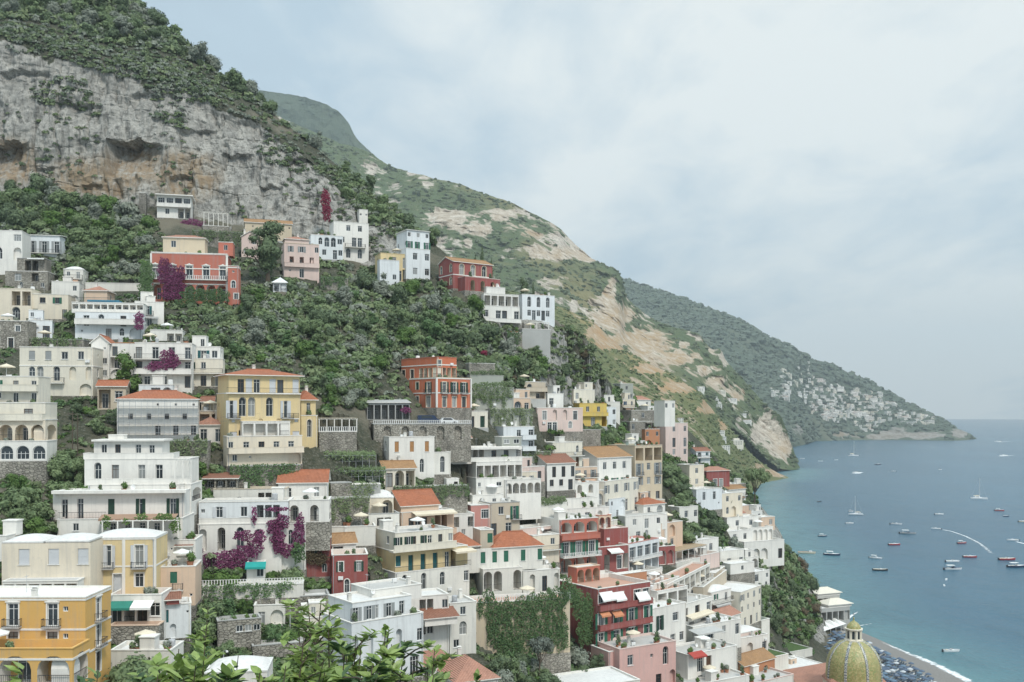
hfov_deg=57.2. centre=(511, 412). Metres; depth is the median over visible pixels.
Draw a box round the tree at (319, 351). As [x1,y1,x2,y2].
[312,341,325,355]
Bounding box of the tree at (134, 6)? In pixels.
[128,1,143,13]
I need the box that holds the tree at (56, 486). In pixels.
[45,481,69,491]
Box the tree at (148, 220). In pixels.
[139,215,159,226]
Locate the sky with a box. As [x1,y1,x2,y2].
[142,0,1023,418]
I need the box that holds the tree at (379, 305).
[373,301,389,310]
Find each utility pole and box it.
[72,411,259,449]
[73,415,254,455]
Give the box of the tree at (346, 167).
[340,161,350,172]
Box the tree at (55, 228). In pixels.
[51,223,69,232]
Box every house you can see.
[0,229,30,274]
[0,285,40,320]
[0,320,35,348]
[0,519,23,561]
[2,533,102,584]
[5,258,54,290]
[19,344,102,398]
[28,309,54,338]
[29,234,65,256]
[32,287,75,321]
[51,276,84,301]
[62,266,88,284]
[82,282,115,301]
[89,334,146,379]
[95,380,130,409]
[100,528,167,593]
[111,587,171,644]
[111,633,183,678]
[115,385,201,439]
[133,338,195,392]
[134,291,163,333]
[138,375,178,390]
[139,192,194,220]
[150,328,184,341]
[161,559,201,622]
[164,589,191,643]
[167,534,202,585]
[192,336,223,358]
[194,353,224,389]
[199,412,220,446]
[200,396,215,410]
[200,406,216,420]
[204,655,272,681]
[213,482,288,497]
[216,613,261,649]
[240,229,258,258]
[253,594,285,625]
[276,469,330,496]
[281,234,319,282]
[299,598,327,652]
[300,385,318,447]
[300,589,328,605]
[306,536,331,593]
[308,233,342,261]
[329,221,368,262]
[331,526,357,548]
[331,548,367,593]
[357,209,367,222]
[368,510,399,542]
[369,489,393,512]
[375,252,404,284]
[377,455,416,491]
[383,431,450,484]
[390,488,457,534]
[395,229,429,281]
[411,588,476,653]
[423,649,451,680]
[437,646,500,681]
[444,477,458,483]
[448,504,473,539]
[468,489,502,503]
[468,496,521,535]
[472,409,487,431]
[481,284,521,331]
[494,419,536,464]
[514,389,530,408]
[519,290,554,326]
[519,322,550,362]
[520,523,551,534]
[522,456,544,498]
[522,470,536,477]
[523,379,547,406]
[529,527,561,567]
[534,404,582,452]
[536,450,576,505]
[543,559,550,564]
[544,436,584,466]
[546,385,563,406]
[553,666,640,681]
[566,493,609,526]
[572,382,594,402]
[572,400,608,433]
[575,457,599,480]
[575,480,598,503]
[582,445,632,480]
[589,489,603,504]
[590,630,675,681]
[596,514,628,572]
[597,477,638,513]
[600,570,614,573]
[601,395,619,424]
[607,407,615,427]
[607,441,662,498]
[607,497,625,518]
[609,513,617,524]
[613,379,632,398]
[617,511,667,542]
[620,393,636,409]
[620,407,653,439]
[622,433,644,443]
[626,535,662,570]
[630,565,661,579]
[633,393,650,405]
[635,494,667,512]
[638,406,653,409]
[638,491,664,501]
[642,426,659,443]
[647,574,679,589]
[650,562,709,592]
[650,583,687,643]
[652,423,687,462]
[654,401,674,426]
[659,543,675,567]
[661,519,682,557]
[668,505,697,522]
[676,635,737,679]
[677,462,703,486]
[679,668,749,681]
[685,533,718,552]
[686,547,719,570]
[686,593,714,624]
[686,612,740,669]
[689,445,711,464]
[690,482,721,519]
[691,565,726,594]
[697,387,703,393]
[704,466,730,487]
[707,584,733,609]
[712,605,741,617]
[718,390,725,396]
[719,544,754,583]
[722,445,729,453]
[722,484,747,499]
[722,489,741,516]
[724,581,760,628]
[727,526,752,541]
[728,398,736,404]
[730,478,745,486]
[731,438,742,449]
[737,647,776,673]
[741,625,760,636]
[741,630,767,652]
[742,503,750,513]
[743,420,751,425]
[743,548,758,567]
[749,504,762,514]
[749,664,793,681]
[754,567,769,601]
[782,655,820,670]
[788,655,798,666]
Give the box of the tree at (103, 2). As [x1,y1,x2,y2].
[97,0,109,6]
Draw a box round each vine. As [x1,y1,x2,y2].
[100,512,180,533]
[137,259,155,296]
[290,542,306,564]
[306,551,330,566]
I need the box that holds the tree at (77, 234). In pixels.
[68,224,93,242]
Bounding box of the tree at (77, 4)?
[69,0,85,12]
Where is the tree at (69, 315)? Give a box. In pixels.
[62,309,74,321]
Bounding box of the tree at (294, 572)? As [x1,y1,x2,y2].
[280,566,306,582]
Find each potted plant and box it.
[5,640,13,646]
[121,482,128,489]
[129,641,135,648]
[134,635,139,648]
[143,586,151,593]
[162,640,171,648]
[169,481,175,488]
[171,559,177,565]
[182,336,188,342]
[186,551,195,564]
[345,515,352,525]
[351,612,357,621]
[394,610,401,615]
[410,607,416,612]
[431,517,434,527]
[616,634,620,645]
[654,631,660,642]
[715,612,720,621]
[724,664,728,672]
[740,665,744,675]
[749,674,754,681]
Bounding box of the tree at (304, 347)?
[294,339,316,357]
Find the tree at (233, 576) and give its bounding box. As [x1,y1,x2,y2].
[230,573,242,581]
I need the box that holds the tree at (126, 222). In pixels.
[115,214,140,231]
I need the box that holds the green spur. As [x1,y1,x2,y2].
[505,290,788,487]
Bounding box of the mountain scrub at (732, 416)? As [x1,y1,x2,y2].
[289,122,798,469]
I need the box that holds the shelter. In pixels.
[202,472,240,491]
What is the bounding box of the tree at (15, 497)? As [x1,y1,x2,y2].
[0,484,37,510]
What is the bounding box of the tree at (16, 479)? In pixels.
[4,472,27,491]
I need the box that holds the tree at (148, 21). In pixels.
[143,16,155,26]
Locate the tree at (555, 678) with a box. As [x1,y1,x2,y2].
[549,673,560,681]
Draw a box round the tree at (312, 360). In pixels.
[303,354,320,367]
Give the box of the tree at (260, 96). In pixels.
[256,92,266,101]
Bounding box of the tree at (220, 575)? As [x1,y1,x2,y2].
[212,569,238,584]
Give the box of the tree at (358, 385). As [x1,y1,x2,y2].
[347,381,368,389]
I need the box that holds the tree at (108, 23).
[102,16,120,29]
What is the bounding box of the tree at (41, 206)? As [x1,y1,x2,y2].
[37,202,48,215]
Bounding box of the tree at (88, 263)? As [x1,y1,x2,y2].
[76,254,102,276]
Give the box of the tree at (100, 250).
[93,245,108,256]
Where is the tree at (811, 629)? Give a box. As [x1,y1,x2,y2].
[804,623,818,638]
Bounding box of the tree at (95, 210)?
[86,202,102,217]
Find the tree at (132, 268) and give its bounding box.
[123,262,144,274]
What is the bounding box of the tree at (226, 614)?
[221,608,238,619]
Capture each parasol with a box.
[0,363,15,374]
[0,629,9,636]
[1,313,14,316]
[37,330,51,337]
[135,629,155,635]
[143,333,156,336]
[173,549,191,565]
[203,400,216,410]
[302,488,318,498]
[353,512,368,525]
[372,502,386,506]
[410,516,424,530]
[519,585,534,589]
[626,630,640,634]
[632,561,643,564]
[648,571,659,574]
[699,635,709,639]
[703,665,715,669]
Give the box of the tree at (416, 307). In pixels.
[408,301,422,312]
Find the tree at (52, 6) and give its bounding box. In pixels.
[43,0,60,13]
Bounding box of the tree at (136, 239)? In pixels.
[132,237,139,244]
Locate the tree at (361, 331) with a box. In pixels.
[356,328,368,339]
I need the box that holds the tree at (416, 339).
[410,333,425,345]
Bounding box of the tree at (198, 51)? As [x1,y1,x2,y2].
[187,41,208,61]
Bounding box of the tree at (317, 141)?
[310,131,323,147]
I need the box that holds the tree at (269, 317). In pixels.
[258,313,277,322]
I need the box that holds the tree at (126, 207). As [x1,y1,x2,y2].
[110,199,138,216]
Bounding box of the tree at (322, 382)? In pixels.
[316,374,330,394]
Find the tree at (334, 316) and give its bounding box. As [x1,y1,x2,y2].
[323,309,349,322]
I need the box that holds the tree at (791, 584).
[787,576,796,597]
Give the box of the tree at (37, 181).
[28,171,53,193]
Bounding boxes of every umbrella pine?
[527,636,555,675]
[744,467,772,502]
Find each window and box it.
[1,446,12,459]
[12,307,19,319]
[14,234,20,240]
[15,325,20,330]
[17,446,28,459]
[29,367,34,375]
[33,446,44,458]
[37,366,43,375]
[40,297,45,302]
[53,297,61,303]
[54,366,59,380]
[61,352,67,359]
[72,523,78,531]
[77,351,83,359]
[95,462,100,478]
[102,444,106,452]
[114,391,122,401]
[120,328,123,335]
[134,572,144,586]
[149,603,160,616]
[171,241,175,246]
[198,350,208,357]
[200,362,205,368]
[212,351,216,357]
[213,507,225,517]
[231,280,235,287]
[232,455,236,461]
[233,293,238,298]
[235,625,243,632]
[237,527,243,546]
[239,397,245,415]
[241,507,247,516]
[244,624,251,631]
[248,397,254,415]
[253,624,259,629]
[257,569,263,576]
[266,397,272,415]
[288,246,293,251]
[288,530,292,543]
[298,246,305,252]
[306,419,311,436]
[311,607,315,613]
[314,487,318,495]
[322,563,326,571]
[324,237,328,246]
[331,238,335,246]
[336,561,343,571]
[344,578,349,591]
[346,248,349,257]
[354,560,363,570]
[358,249,361,258]
[393,537,401,545]
[405,536,412,544]
[417,628,421,640]
[420,459,423,471]
[420,535,426,542]
[421,573,424,588]
[440,456,443,471]
[440,572,443,584]
[442,599,446,608]
[454,639,458,647]
[459,263,464,274]
[459,621,465,634]
[460,606,466,614]
[464,570,468,580]
[470,264,475,275]
[481,266,486,276]
[481,508,489,518]
[498,506,503,514]
[514,401,520,408]
[524,403,528,408]
[527,297,530,306]
[546,298,548,307]
[568,421,572,427]
[599,493,601,504]
[604,485,609,493]
[614,484,617,492]
[624,483,628,490]
[628,655,632,665]
[634,481,638,489]
[638,477,642,484]
[654,476,660,483]
[657,505,661,511]
[663,646,666,663]
[672,612,678,621]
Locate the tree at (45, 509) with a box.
[29,500,55,517]
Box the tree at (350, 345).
[341,341,356,352]
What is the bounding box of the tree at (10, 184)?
[3,179,19,189]
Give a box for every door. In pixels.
[5,598,20,625]
[5,629,19,638]
[7,337,13,347]
[7,428,11,439]
[13,393,18,401]
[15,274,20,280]
[18,660,30,679]
[23,428,27,439]
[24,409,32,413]
[28,296,30,305]
[31,241,36,251]
[31,393,36,401]
[39,241,48,252]
[43,326,49,337]
[44,598,59,625]
[44,629,59,638]
[52,241,60,252]
[62,309,66,318]
[62,499,67,517]
[78,499,82,517]
[95,594,102,618]
[95,649,101,670]
[96,622,101,645]
[102,393,108,407]
[103,544,114,567]
[106,329,110,337]
[108,499,114,513]
[110,523,115,529]
[112,346,117,355]
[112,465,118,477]
[112,573,121,592]
[112,611,121,622]
[114,360,119,367]
[116,444,120,452]
[130,544,147,567]
[136,347,141,357]
[136,361,141,367]
[136,444,140,452]
[136,499,144,513]
[138,610,146,620]
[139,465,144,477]
[144,376,149,383]
[147,306,151,314]
[147,318,151,325]
[149,445,154,452]
[152,262,158,277]
[152,347,158,358]
[154,523,159,529]
[155,426,159,434]
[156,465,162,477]
[157,288,160,298]
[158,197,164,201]
[166,498,178,516]
[166,610,168,622]
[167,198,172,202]
[173,426,177,434]
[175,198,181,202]
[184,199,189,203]
[185,263,192,277]
[185,347,189,357]
[185,362,189,368]
[185,376,189,387]
[191,426,195,434]
[200,429,206,439]
[201,375,205,385]
[202,264,210,278]
[215,429,219,441]
[218,264,225,278]
[221,530,224,547]
[226,400,236,417]
[238,379,243,392]
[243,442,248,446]
[254,379,259,391]
[258,612,264,623]
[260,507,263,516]
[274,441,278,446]
[277,380,282,392]
[280,401,290,417]
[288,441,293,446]
[293,507,297,519]
[299,269,303,277]
[314,507,316,519]
[333,250,336,258]
[350,607,361,621]
[352,238,355,246]
[358,238,361,246]
[364,605,374,619]
[368,408,370,418]
[375,408,377,418]
[375,605,377,617]
[382,408,384,418]
[383,502,388,512]
[384,602,394,616]
[385,473,391,486]
[390,408,392,418]
[395,473,398,485]
[396,408,398,418]
[399,271,401,280]
[399,601,403,613]
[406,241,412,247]
[406,473,408,484]
[408,555,411,570]
[410,656,418,673]
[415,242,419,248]
[421,554,424,568]
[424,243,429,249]
[425,381,431,393]
[426,395,430,406]
[427,626,432,633]
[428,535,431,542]
[433,553,436,567]
[437,359,441,365]
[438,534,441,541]
[440,381,448,392]
[442,396,446,406]
[445,551,448,566]
[450,382,458,393]
[452,396,456,406]
[460,382,467,393]
[461,396,465,406]
[480,416,483,426]
[491,450,495,456]
[491,523,495,535]
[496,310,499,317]
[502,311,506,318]
[506,522,510,530]
[510,506,518,518]
[514,311,518,318]
[532,310,534,319]
[541,311,544,320]
[542,410,546,419]
[542,576,546,590]
[547,422,551,429]
[552,422,557,430]
[552,467,555,476]
[560,541,572,556]
[562,466,564,476]
[568,479,571,489]
[571,466,573,475]
[573,410,577,419]
[573,540,585,555]
[586,539,597,554]
[591,417,594,425]
[595,613,607,629]
[596,631,607,645]
[611,629,622,640]
[613,609,622,622]
[617,554,622,568]
[626,607,637,620]
[626,626,637,635]
[630,547,634,559]
[633,588,641,600]
[636,463,643,474]
[637,546,641,556]
[642,587,649,594]
[643,604,652,617]
[643,623,651,632]
[645,544,649,554]
[652,542,656,554]
[654,462,661,473]
[656,615,663,630]
[656,674,660,681]
[697,658,702,671]
[706,655,709,669]
[713,478,717,486]
[735,623,738,633]
[778,548,781,557]
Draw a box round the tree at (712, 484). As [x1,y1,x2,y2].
[704,477,715,486]
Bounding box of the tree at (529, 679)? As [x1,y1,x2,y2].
[520,674,535,681]
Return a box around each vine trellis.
[321,448,375,473]
[331,464,386,482]
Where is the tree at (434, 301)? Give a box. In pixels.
[425,292,442,309]
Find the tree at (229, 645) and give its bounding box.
[218,639,236,657]
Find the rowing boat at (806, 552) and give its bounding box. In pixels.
[798,551,815,553]
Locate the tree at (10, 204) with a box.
[1,201,17,208]
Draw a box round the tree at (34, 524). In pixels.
[24,515,48,533]
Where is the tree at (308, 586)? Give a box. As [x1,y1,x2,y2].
[305,579,316,591]
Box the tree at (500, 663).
[486,655,510,671]
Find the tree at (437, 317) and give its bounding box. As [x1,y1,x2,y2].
[432,313,444,325]
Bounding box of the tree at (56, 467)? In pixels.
[47,453,72,480]
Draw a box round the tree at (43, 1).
[38,0,56,5]
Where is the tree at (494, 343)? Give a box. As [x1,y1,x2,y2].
[489,337,500,351]
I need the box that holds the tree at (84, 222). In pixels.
[71,213,91,229]
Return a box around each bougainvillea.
[133,311,144,329]
[145,348,180,370]
[156,257,186,300]
[180,218,205,227]
[202,529,266,571]
[251,506,305,558]
[320,188,332,221]
[400,406,410,413]
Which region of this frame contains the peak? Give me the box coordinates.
[253,90,373,154]
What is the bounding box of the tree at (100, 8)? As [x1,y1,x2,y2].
[95,5,107,11]
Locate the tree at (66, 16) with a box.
[59,11,74,23]
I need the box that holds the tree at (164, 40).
[153,38,169,44]
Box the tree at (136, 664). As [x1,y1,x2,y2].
[102,651,161,681]
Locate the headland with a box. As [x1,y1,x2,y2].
[625,282,975,446]
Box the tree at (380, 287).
[372,272,388,296]
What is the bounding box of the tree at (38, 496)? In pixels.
[30,486,43,502]
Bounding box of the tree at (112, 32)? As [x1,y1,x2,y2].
[102,27,120,41]
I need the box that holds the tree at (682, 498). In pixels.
[675,492,690,505]
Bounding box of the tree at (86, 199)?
[80,193,96,206]
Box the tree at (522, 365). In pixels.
[515,353,529,377]
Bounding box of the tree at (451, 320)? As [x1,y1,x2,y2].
[444,312,459,327]
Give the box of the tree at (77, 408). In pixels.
[69,403,82,420]
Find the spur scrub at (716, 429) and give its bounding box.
[505,290,770,485]
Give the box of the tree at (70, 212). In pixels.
[63,207,82,223]
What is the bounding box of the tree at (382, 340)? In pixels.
[375,332,392,348]
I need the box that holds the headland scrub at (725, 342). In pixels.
[621,277,974,445]
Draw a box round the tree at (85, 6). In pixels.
[81,5,96,11]
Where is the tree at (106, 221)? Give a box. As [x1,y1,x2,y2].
[99,214,113,230]
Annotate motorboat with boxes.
[823,551,839,555]
[872,568,887,570]
[899,531,915,533]
[942,648,959,651]
[943,565,961,569]
[945,559,958,561]
[998,556,1014,559]
[1006,562,1023,567]
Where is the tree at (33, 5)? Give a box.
[23,0,39,12]
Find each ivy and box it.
[476,574,572,655]
[568,584,595,648]
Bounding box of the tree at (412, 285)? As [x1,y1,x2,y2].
[403,279,420,295]
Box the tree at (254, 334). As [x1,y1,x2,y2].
[240,327,264,344]
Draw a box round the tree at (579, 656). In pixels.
[570,645,590,666]
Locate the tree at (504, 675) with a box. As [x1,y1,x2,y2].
[497,668,514,681]
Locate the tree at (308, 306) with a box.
[300,302,315,311]
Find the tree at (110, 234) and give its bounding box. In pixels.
[102,228,117,243]
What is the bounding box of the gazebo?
[272,277,287,291]
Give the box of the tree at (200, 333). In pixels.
[188,330,205,341]
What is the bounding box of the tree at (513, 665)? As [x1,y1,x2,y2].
[507,657,524,681]
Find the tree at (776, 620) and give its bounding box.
[769,613,784,629]
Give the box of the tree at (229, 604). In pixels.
[221,597,236,614]
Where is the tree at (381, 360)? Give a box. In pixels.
[370,353,389,368]
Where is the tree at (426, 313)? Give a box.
[415,310,432,321]
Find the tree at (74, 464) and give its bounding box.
[64,456,83,482]
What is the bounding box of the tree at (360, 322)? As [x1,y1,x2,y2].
[352,315,373,329]
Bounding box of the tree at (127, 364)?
[114,349,141,391]
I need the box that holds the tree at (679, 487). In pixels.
[670,481,689,494]
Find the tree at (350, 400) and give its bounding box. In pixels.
[340,394,358,407]
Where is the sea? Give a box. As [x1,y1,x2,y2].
[753,419,1023,681]
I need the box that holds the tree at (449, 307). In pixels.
[441,302,459,315]
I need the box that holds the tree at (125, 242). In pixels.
[118,232,139,258]
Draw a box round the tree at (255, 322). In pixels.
[247,316,265,329]
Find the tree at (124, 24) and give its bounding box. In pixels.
[113,14,133,36]
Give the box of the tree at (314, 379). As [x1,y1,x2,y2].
[306,375,321,386]
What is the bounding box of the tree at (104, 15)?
[96,10,111,22]
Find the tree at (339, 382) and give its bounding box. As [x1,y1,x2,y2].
[331,376,349,392]
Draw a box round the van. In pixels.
[417,415,438,423]
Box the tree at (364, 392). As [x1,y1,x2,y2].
[359,388,368,396]
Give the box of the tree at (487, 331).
[479,323,500,342]
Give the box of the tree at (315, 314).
[308,308,328,323]
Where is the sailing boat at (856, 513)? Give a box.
[848,502,862,514]
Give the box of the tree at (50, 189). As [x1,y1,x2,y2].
[42,177,60,202]
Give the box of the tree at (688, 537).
[683,528,697,543]
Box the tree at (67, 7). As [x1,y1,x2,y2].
[61,0,73,12]
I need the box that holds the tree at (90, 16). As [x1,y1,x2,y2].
[77,7,100,24]
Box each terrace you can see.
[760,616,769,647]
[768,648,788,669]
[785,641,812,659]
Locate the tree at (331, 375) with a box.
[322,371,335,381]
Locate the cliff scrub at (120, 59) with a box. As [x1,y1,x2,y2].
[0,17,609,402]
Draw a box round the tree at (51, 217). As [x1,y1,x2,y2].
[40,209,64,226]
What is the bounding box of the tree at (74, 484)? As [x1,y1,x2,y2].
[64,480,82,489]
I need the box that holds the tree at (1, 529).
[0,524,2,534]
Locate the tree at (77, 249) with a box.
[70,244,93,256]
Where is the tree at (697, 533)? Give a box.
[690,527,700,537]
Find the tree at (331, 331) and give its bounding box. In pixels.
[325,326,338,335]
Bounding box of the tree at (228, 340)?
[222,335,234,347]
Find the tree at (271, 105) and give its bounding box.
[262,99,277,111]
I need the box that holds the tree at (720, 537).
[714,534,722,545]
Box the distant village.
[799,361,934,431]
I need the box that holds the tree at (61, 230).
[51,226,68,234]
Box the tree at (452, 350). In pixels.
[444,344,457,355]
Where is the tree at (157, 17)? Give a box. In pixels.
[145,7,169,25]
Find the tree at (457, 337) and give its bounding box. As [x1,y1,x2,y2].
[444,328,468,345]
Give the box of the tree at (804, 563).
[797,556,808,568]
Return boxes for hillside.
[0,0,969,681]
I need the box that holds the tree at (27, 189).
[22,186,38,194]
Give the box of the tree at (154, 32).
[145,27,161,38]
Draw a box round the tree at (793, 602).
[788,598,798,606]
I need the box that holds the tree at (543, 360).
[536,355,548,369]
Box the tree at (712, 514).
[706,510,717,518]
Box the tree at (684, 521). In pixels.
[679,517,689,530]
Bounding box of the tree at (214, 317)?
[199,312,223,322]
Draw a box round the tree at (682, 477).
[675,471,690,483]
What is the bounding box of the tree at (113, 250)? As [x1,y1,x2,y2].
[104,244,120,262]
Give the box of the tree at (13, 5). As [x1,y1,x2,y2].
[0,0,20,11]
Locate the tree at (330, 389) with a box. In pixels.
[324,383,338,402]
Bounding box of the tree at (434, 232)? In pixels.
[429,227,440,245]
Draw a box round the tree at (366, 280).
[355,269,376,290]
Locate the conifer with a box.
[519,277,528,294]
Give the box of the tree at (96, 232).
[88,225,105,238]
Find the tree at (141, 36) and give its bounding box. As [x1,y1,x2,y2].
[134,31,148,43]
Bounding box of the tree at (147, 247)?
[137,243,153,259]
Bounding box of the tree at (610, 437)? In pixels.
[603,432,616,443]
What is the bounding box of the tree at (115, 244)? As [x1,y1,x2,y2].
[107,241,120,256]
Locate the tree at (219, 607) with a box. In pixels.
[200,600,225,634]
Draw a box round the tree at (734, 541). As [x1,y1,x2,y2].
[729,536,744,547]
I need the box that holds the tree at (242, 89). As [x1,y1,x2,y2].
[234,83,247,94]
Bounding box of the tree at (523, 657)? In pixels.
[513,651,530,666]
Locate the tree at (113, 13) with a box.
[109,10,122,17]
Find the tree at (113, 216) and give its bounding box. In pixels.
[111,209,114,221]
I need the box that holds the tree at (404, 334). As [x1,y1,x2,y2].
[396,325,417,343]
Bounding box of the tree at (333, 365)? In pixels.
[322,358,340,372]
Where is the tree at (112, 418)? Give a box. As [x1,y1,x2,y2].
[105,408,116,423]
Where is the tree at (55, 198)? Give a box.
[47,191,63,210]
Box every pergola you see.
[203,212,229,231]
[317,418,356,451]
[365,399,410,430]
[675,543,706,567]
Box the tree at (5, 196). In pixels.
[0,190,13,204]
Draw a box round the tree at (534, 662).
[529,657,545,671]
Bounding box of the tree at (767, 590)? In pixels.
[760,583,773,600]
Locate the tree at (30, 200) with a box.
[18,191,39,207]
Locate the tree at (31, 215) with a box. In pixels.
[22,210,38,222]
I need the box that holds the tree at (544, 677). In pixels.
[538,671,552,681]
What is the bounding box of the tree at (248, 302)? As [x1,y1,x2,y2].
[238,292,256,320]
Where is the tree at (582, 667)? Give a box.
[574,663,590,671]
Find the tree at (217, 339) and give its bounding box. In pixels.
[209,333,230,356]
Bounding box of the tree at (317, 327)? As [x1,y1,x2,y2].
[311,318,324,342]
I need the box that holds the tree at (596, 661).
[589,653,604,667]
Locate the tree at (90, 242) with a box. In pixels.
[84,238,100,246]
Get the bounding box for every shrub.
[3,661,23,681]
[77,667,108,681]
[127,640,221,681]
[129,667,163,681]
[161,651,248,681]
[178,607,244,679]
[231,656,238,670]
[239,665,280,681]
[277,597,347,681]
[278,653,330,681]
[279,661,293,681]
[288,620,352,681]
[298,624,379,681]
[325,637,404,681]
[328,653,393,681]
[348,640,374,681]
[361,624,402,681]
[383,658,439,681]
[390,639,453,681]
[420,644,461,681]
[470,668,481,681]
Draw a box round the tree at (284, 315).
[283,306,286,322]
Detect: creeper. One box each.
[29,337,81,346]
[170,438,207,461]
[192,229,243,246]
[201,582,293,599]
[230,463,299,487]
[320,275,348,289]
[329,482,377,496]
[331,495,370,522]
[393,483,469,504]
[472,385,514,409]
[490,407,533,428]
[507,330,522,344]
[522,450,551,462]
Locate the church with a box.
[783,617,885,681]
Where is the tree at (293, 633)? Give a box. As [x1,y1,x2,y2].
[282,629,297,641]
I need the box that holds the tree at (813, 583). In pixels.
[805,575,820,593]
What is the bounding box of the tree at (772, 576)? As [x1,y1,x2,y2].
[770,573,774,584]
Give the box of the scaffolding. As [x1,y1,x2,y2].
[123,401,198,438]
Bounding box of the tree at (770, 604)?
[765,602,773,617]
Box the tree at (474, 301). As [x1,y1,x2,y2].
[466,294,484,309]
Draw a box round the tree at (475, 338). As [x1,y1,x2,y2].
[467,331,482,344]
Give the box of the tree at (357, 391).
[346,388,361,396]
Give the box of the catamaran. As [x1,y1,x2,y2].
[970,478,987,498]
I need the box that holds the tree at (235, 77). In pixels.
[225,67,246,85]
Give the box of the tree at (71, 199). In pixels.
[56,188,81,208]
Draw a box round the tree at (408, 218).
[402,213,415,223]
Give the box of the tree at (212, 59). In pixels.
[204,53,222,70]
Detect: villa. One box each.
[51,483,194,538]
[83,434,201,533]
[197,487,331,576]
[244,218,292,242]
[321,574,423,681]
[438,255,499,302]
[453,526,559,594]
[723,514,784,566]
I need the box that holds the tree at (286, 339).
[281,329,291,346]
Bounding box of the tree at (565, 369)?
[561,362,570,375]
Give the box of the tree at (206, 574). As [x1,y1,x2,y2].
[202,569,213,584]
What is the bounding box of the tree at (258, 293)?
[250,288,265,302]
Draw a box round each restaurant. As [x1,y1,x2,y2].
[813,586,853,627]
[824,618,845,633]
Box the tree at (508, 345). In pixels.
[499,336,515,354]
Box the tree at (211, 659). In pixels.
[203,647,217,669]
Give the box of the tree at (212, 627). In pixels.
[191,618,216,634]
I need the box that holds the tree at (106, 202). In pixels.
[96,193,118,211]
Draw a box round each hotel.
[0,375,57,484]
[0,576,111,681]
[72,297,146,340]
[149,235,240,304]
[213,364,304,471]
[376,519,476,595]
[401,355,471,428]
[451,436,540,519]
[537,511,601,576]
[560,563,652,660]
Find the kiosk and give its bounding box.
[245,559,266,580]
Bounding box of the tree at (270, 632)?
[261,622,282,641]
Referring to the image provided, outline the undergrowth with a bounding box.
[0,0,601,407]
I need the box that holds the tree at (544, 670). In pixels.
[535,667,549,675]
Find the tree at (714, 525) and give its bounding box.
[708,518,723,533]
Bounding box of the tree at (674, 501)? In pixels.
[668,497,682,505]
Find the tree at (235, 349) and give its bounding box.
[228,342,246,356]
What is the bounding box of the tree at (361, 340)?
[354,333,367,346]
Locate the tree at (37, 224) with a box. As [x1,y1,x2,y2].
[28,218,46,229]
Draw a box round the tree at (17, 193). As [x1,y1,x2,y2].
[5,186,29,201]
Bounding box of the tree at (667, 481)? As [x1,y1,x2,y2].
[662,467,678,489]
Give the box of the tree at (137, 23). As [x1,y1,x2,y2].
[130,17,143,28]
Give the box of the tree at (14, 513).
[7,508,27,525]
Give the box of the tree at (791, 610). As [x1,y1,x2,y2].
[783,605,797,620]
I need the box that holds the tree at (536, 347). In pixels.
[532,345,542,356]
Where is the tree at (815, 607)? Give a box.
[809,602,821,613]
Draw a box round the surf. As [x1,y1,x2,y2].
[887,644,970,681]
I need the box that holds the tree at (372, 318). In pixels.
[368,312,378,323]
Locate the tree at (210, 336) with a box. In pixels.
[205,332,224,347]
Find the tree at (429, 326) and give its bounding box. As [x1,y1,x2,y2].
[420,317,443,336]
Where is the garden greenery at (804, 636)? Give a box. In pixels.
[0,254,822,681]
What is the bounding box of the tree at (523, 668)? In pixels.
[507,658,527,676]
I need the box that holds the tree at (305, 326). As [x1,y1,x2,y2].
[296,317,315,336]
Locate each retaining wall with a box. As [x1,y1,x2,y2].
[30,339,88,346]
[85,279,141,291]
[170,440,210,485]
[193,230,243,247]
[201,577,304,616]
[228,464,300,487]
[251,637,315,656]
[319,277,347,290]
[329,481,368,525]
[332,522,375,553]
[352,483,380,496]
[371,420,470,461]
[393,484,467,512]
[465,363,513,410]
[468,592,570,673]
[486,409,531,428]
[504,332,521,346]
[535,451,550,464]
[536,502,566,522]
[583,429,600,446]
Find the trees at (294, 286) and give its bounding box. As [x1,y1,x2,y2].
[18,0,822,635]
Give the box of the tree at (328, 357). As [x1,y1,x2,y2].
[318,353,337,365]
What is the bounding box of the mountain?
[275,115,799,469]
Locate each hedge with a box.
[174,286,230,307]
[469,358,495,362]
[470,369,503,374]
[472,380,514,386]
[472,395,512,399]
[541,495,566,505]
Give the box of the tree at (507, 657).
[497,653,512,659]
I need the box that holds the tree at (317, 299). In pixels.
[309,295,327,303]
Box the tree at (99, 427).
[90,421,109,433]
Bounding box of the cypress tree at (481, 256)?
[479,246,483,259]
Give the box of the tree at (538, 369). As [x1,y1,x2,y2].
[529,364,548,376]
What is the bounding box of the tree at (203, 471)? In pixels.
[199,461,208,475]
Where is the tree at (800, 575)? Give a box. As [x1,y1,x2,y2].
[795,566,808,580]
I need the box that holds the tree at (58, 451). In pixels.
[56,449,75,456]
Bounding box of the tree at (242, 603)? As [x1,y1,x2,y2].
[235,595,253,614]
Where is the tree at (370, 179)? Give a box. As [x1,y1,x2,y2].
[366,174,376,191]
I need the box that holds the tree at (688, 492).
[681,489,692,499]
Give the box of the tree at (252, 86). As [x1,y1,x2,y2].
[245,78,258,95]
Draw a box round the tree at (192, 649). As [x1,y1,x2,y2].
[190,644,213,654]
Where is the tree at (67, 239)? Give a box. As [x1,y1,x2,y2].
[55,230,70,250]
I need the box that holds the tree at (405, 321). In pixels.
[398,318,409,327]
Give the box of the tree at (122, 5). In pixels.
[115,0,129,12]
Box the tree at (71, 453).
[60,449,76,473]
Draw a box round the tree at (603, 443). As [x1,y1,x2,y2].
[601,437,608,445]
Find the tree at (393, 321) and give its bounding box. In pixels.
[385,313,399,330]
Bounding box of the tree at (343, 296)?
[334,284,353,305]
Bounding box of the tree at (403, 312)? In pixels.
[397,307,415,320]
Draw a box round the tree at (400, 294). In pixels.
[389,285,410,303]
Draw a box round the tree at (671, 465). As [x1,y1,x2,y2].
[662,462,679,474]

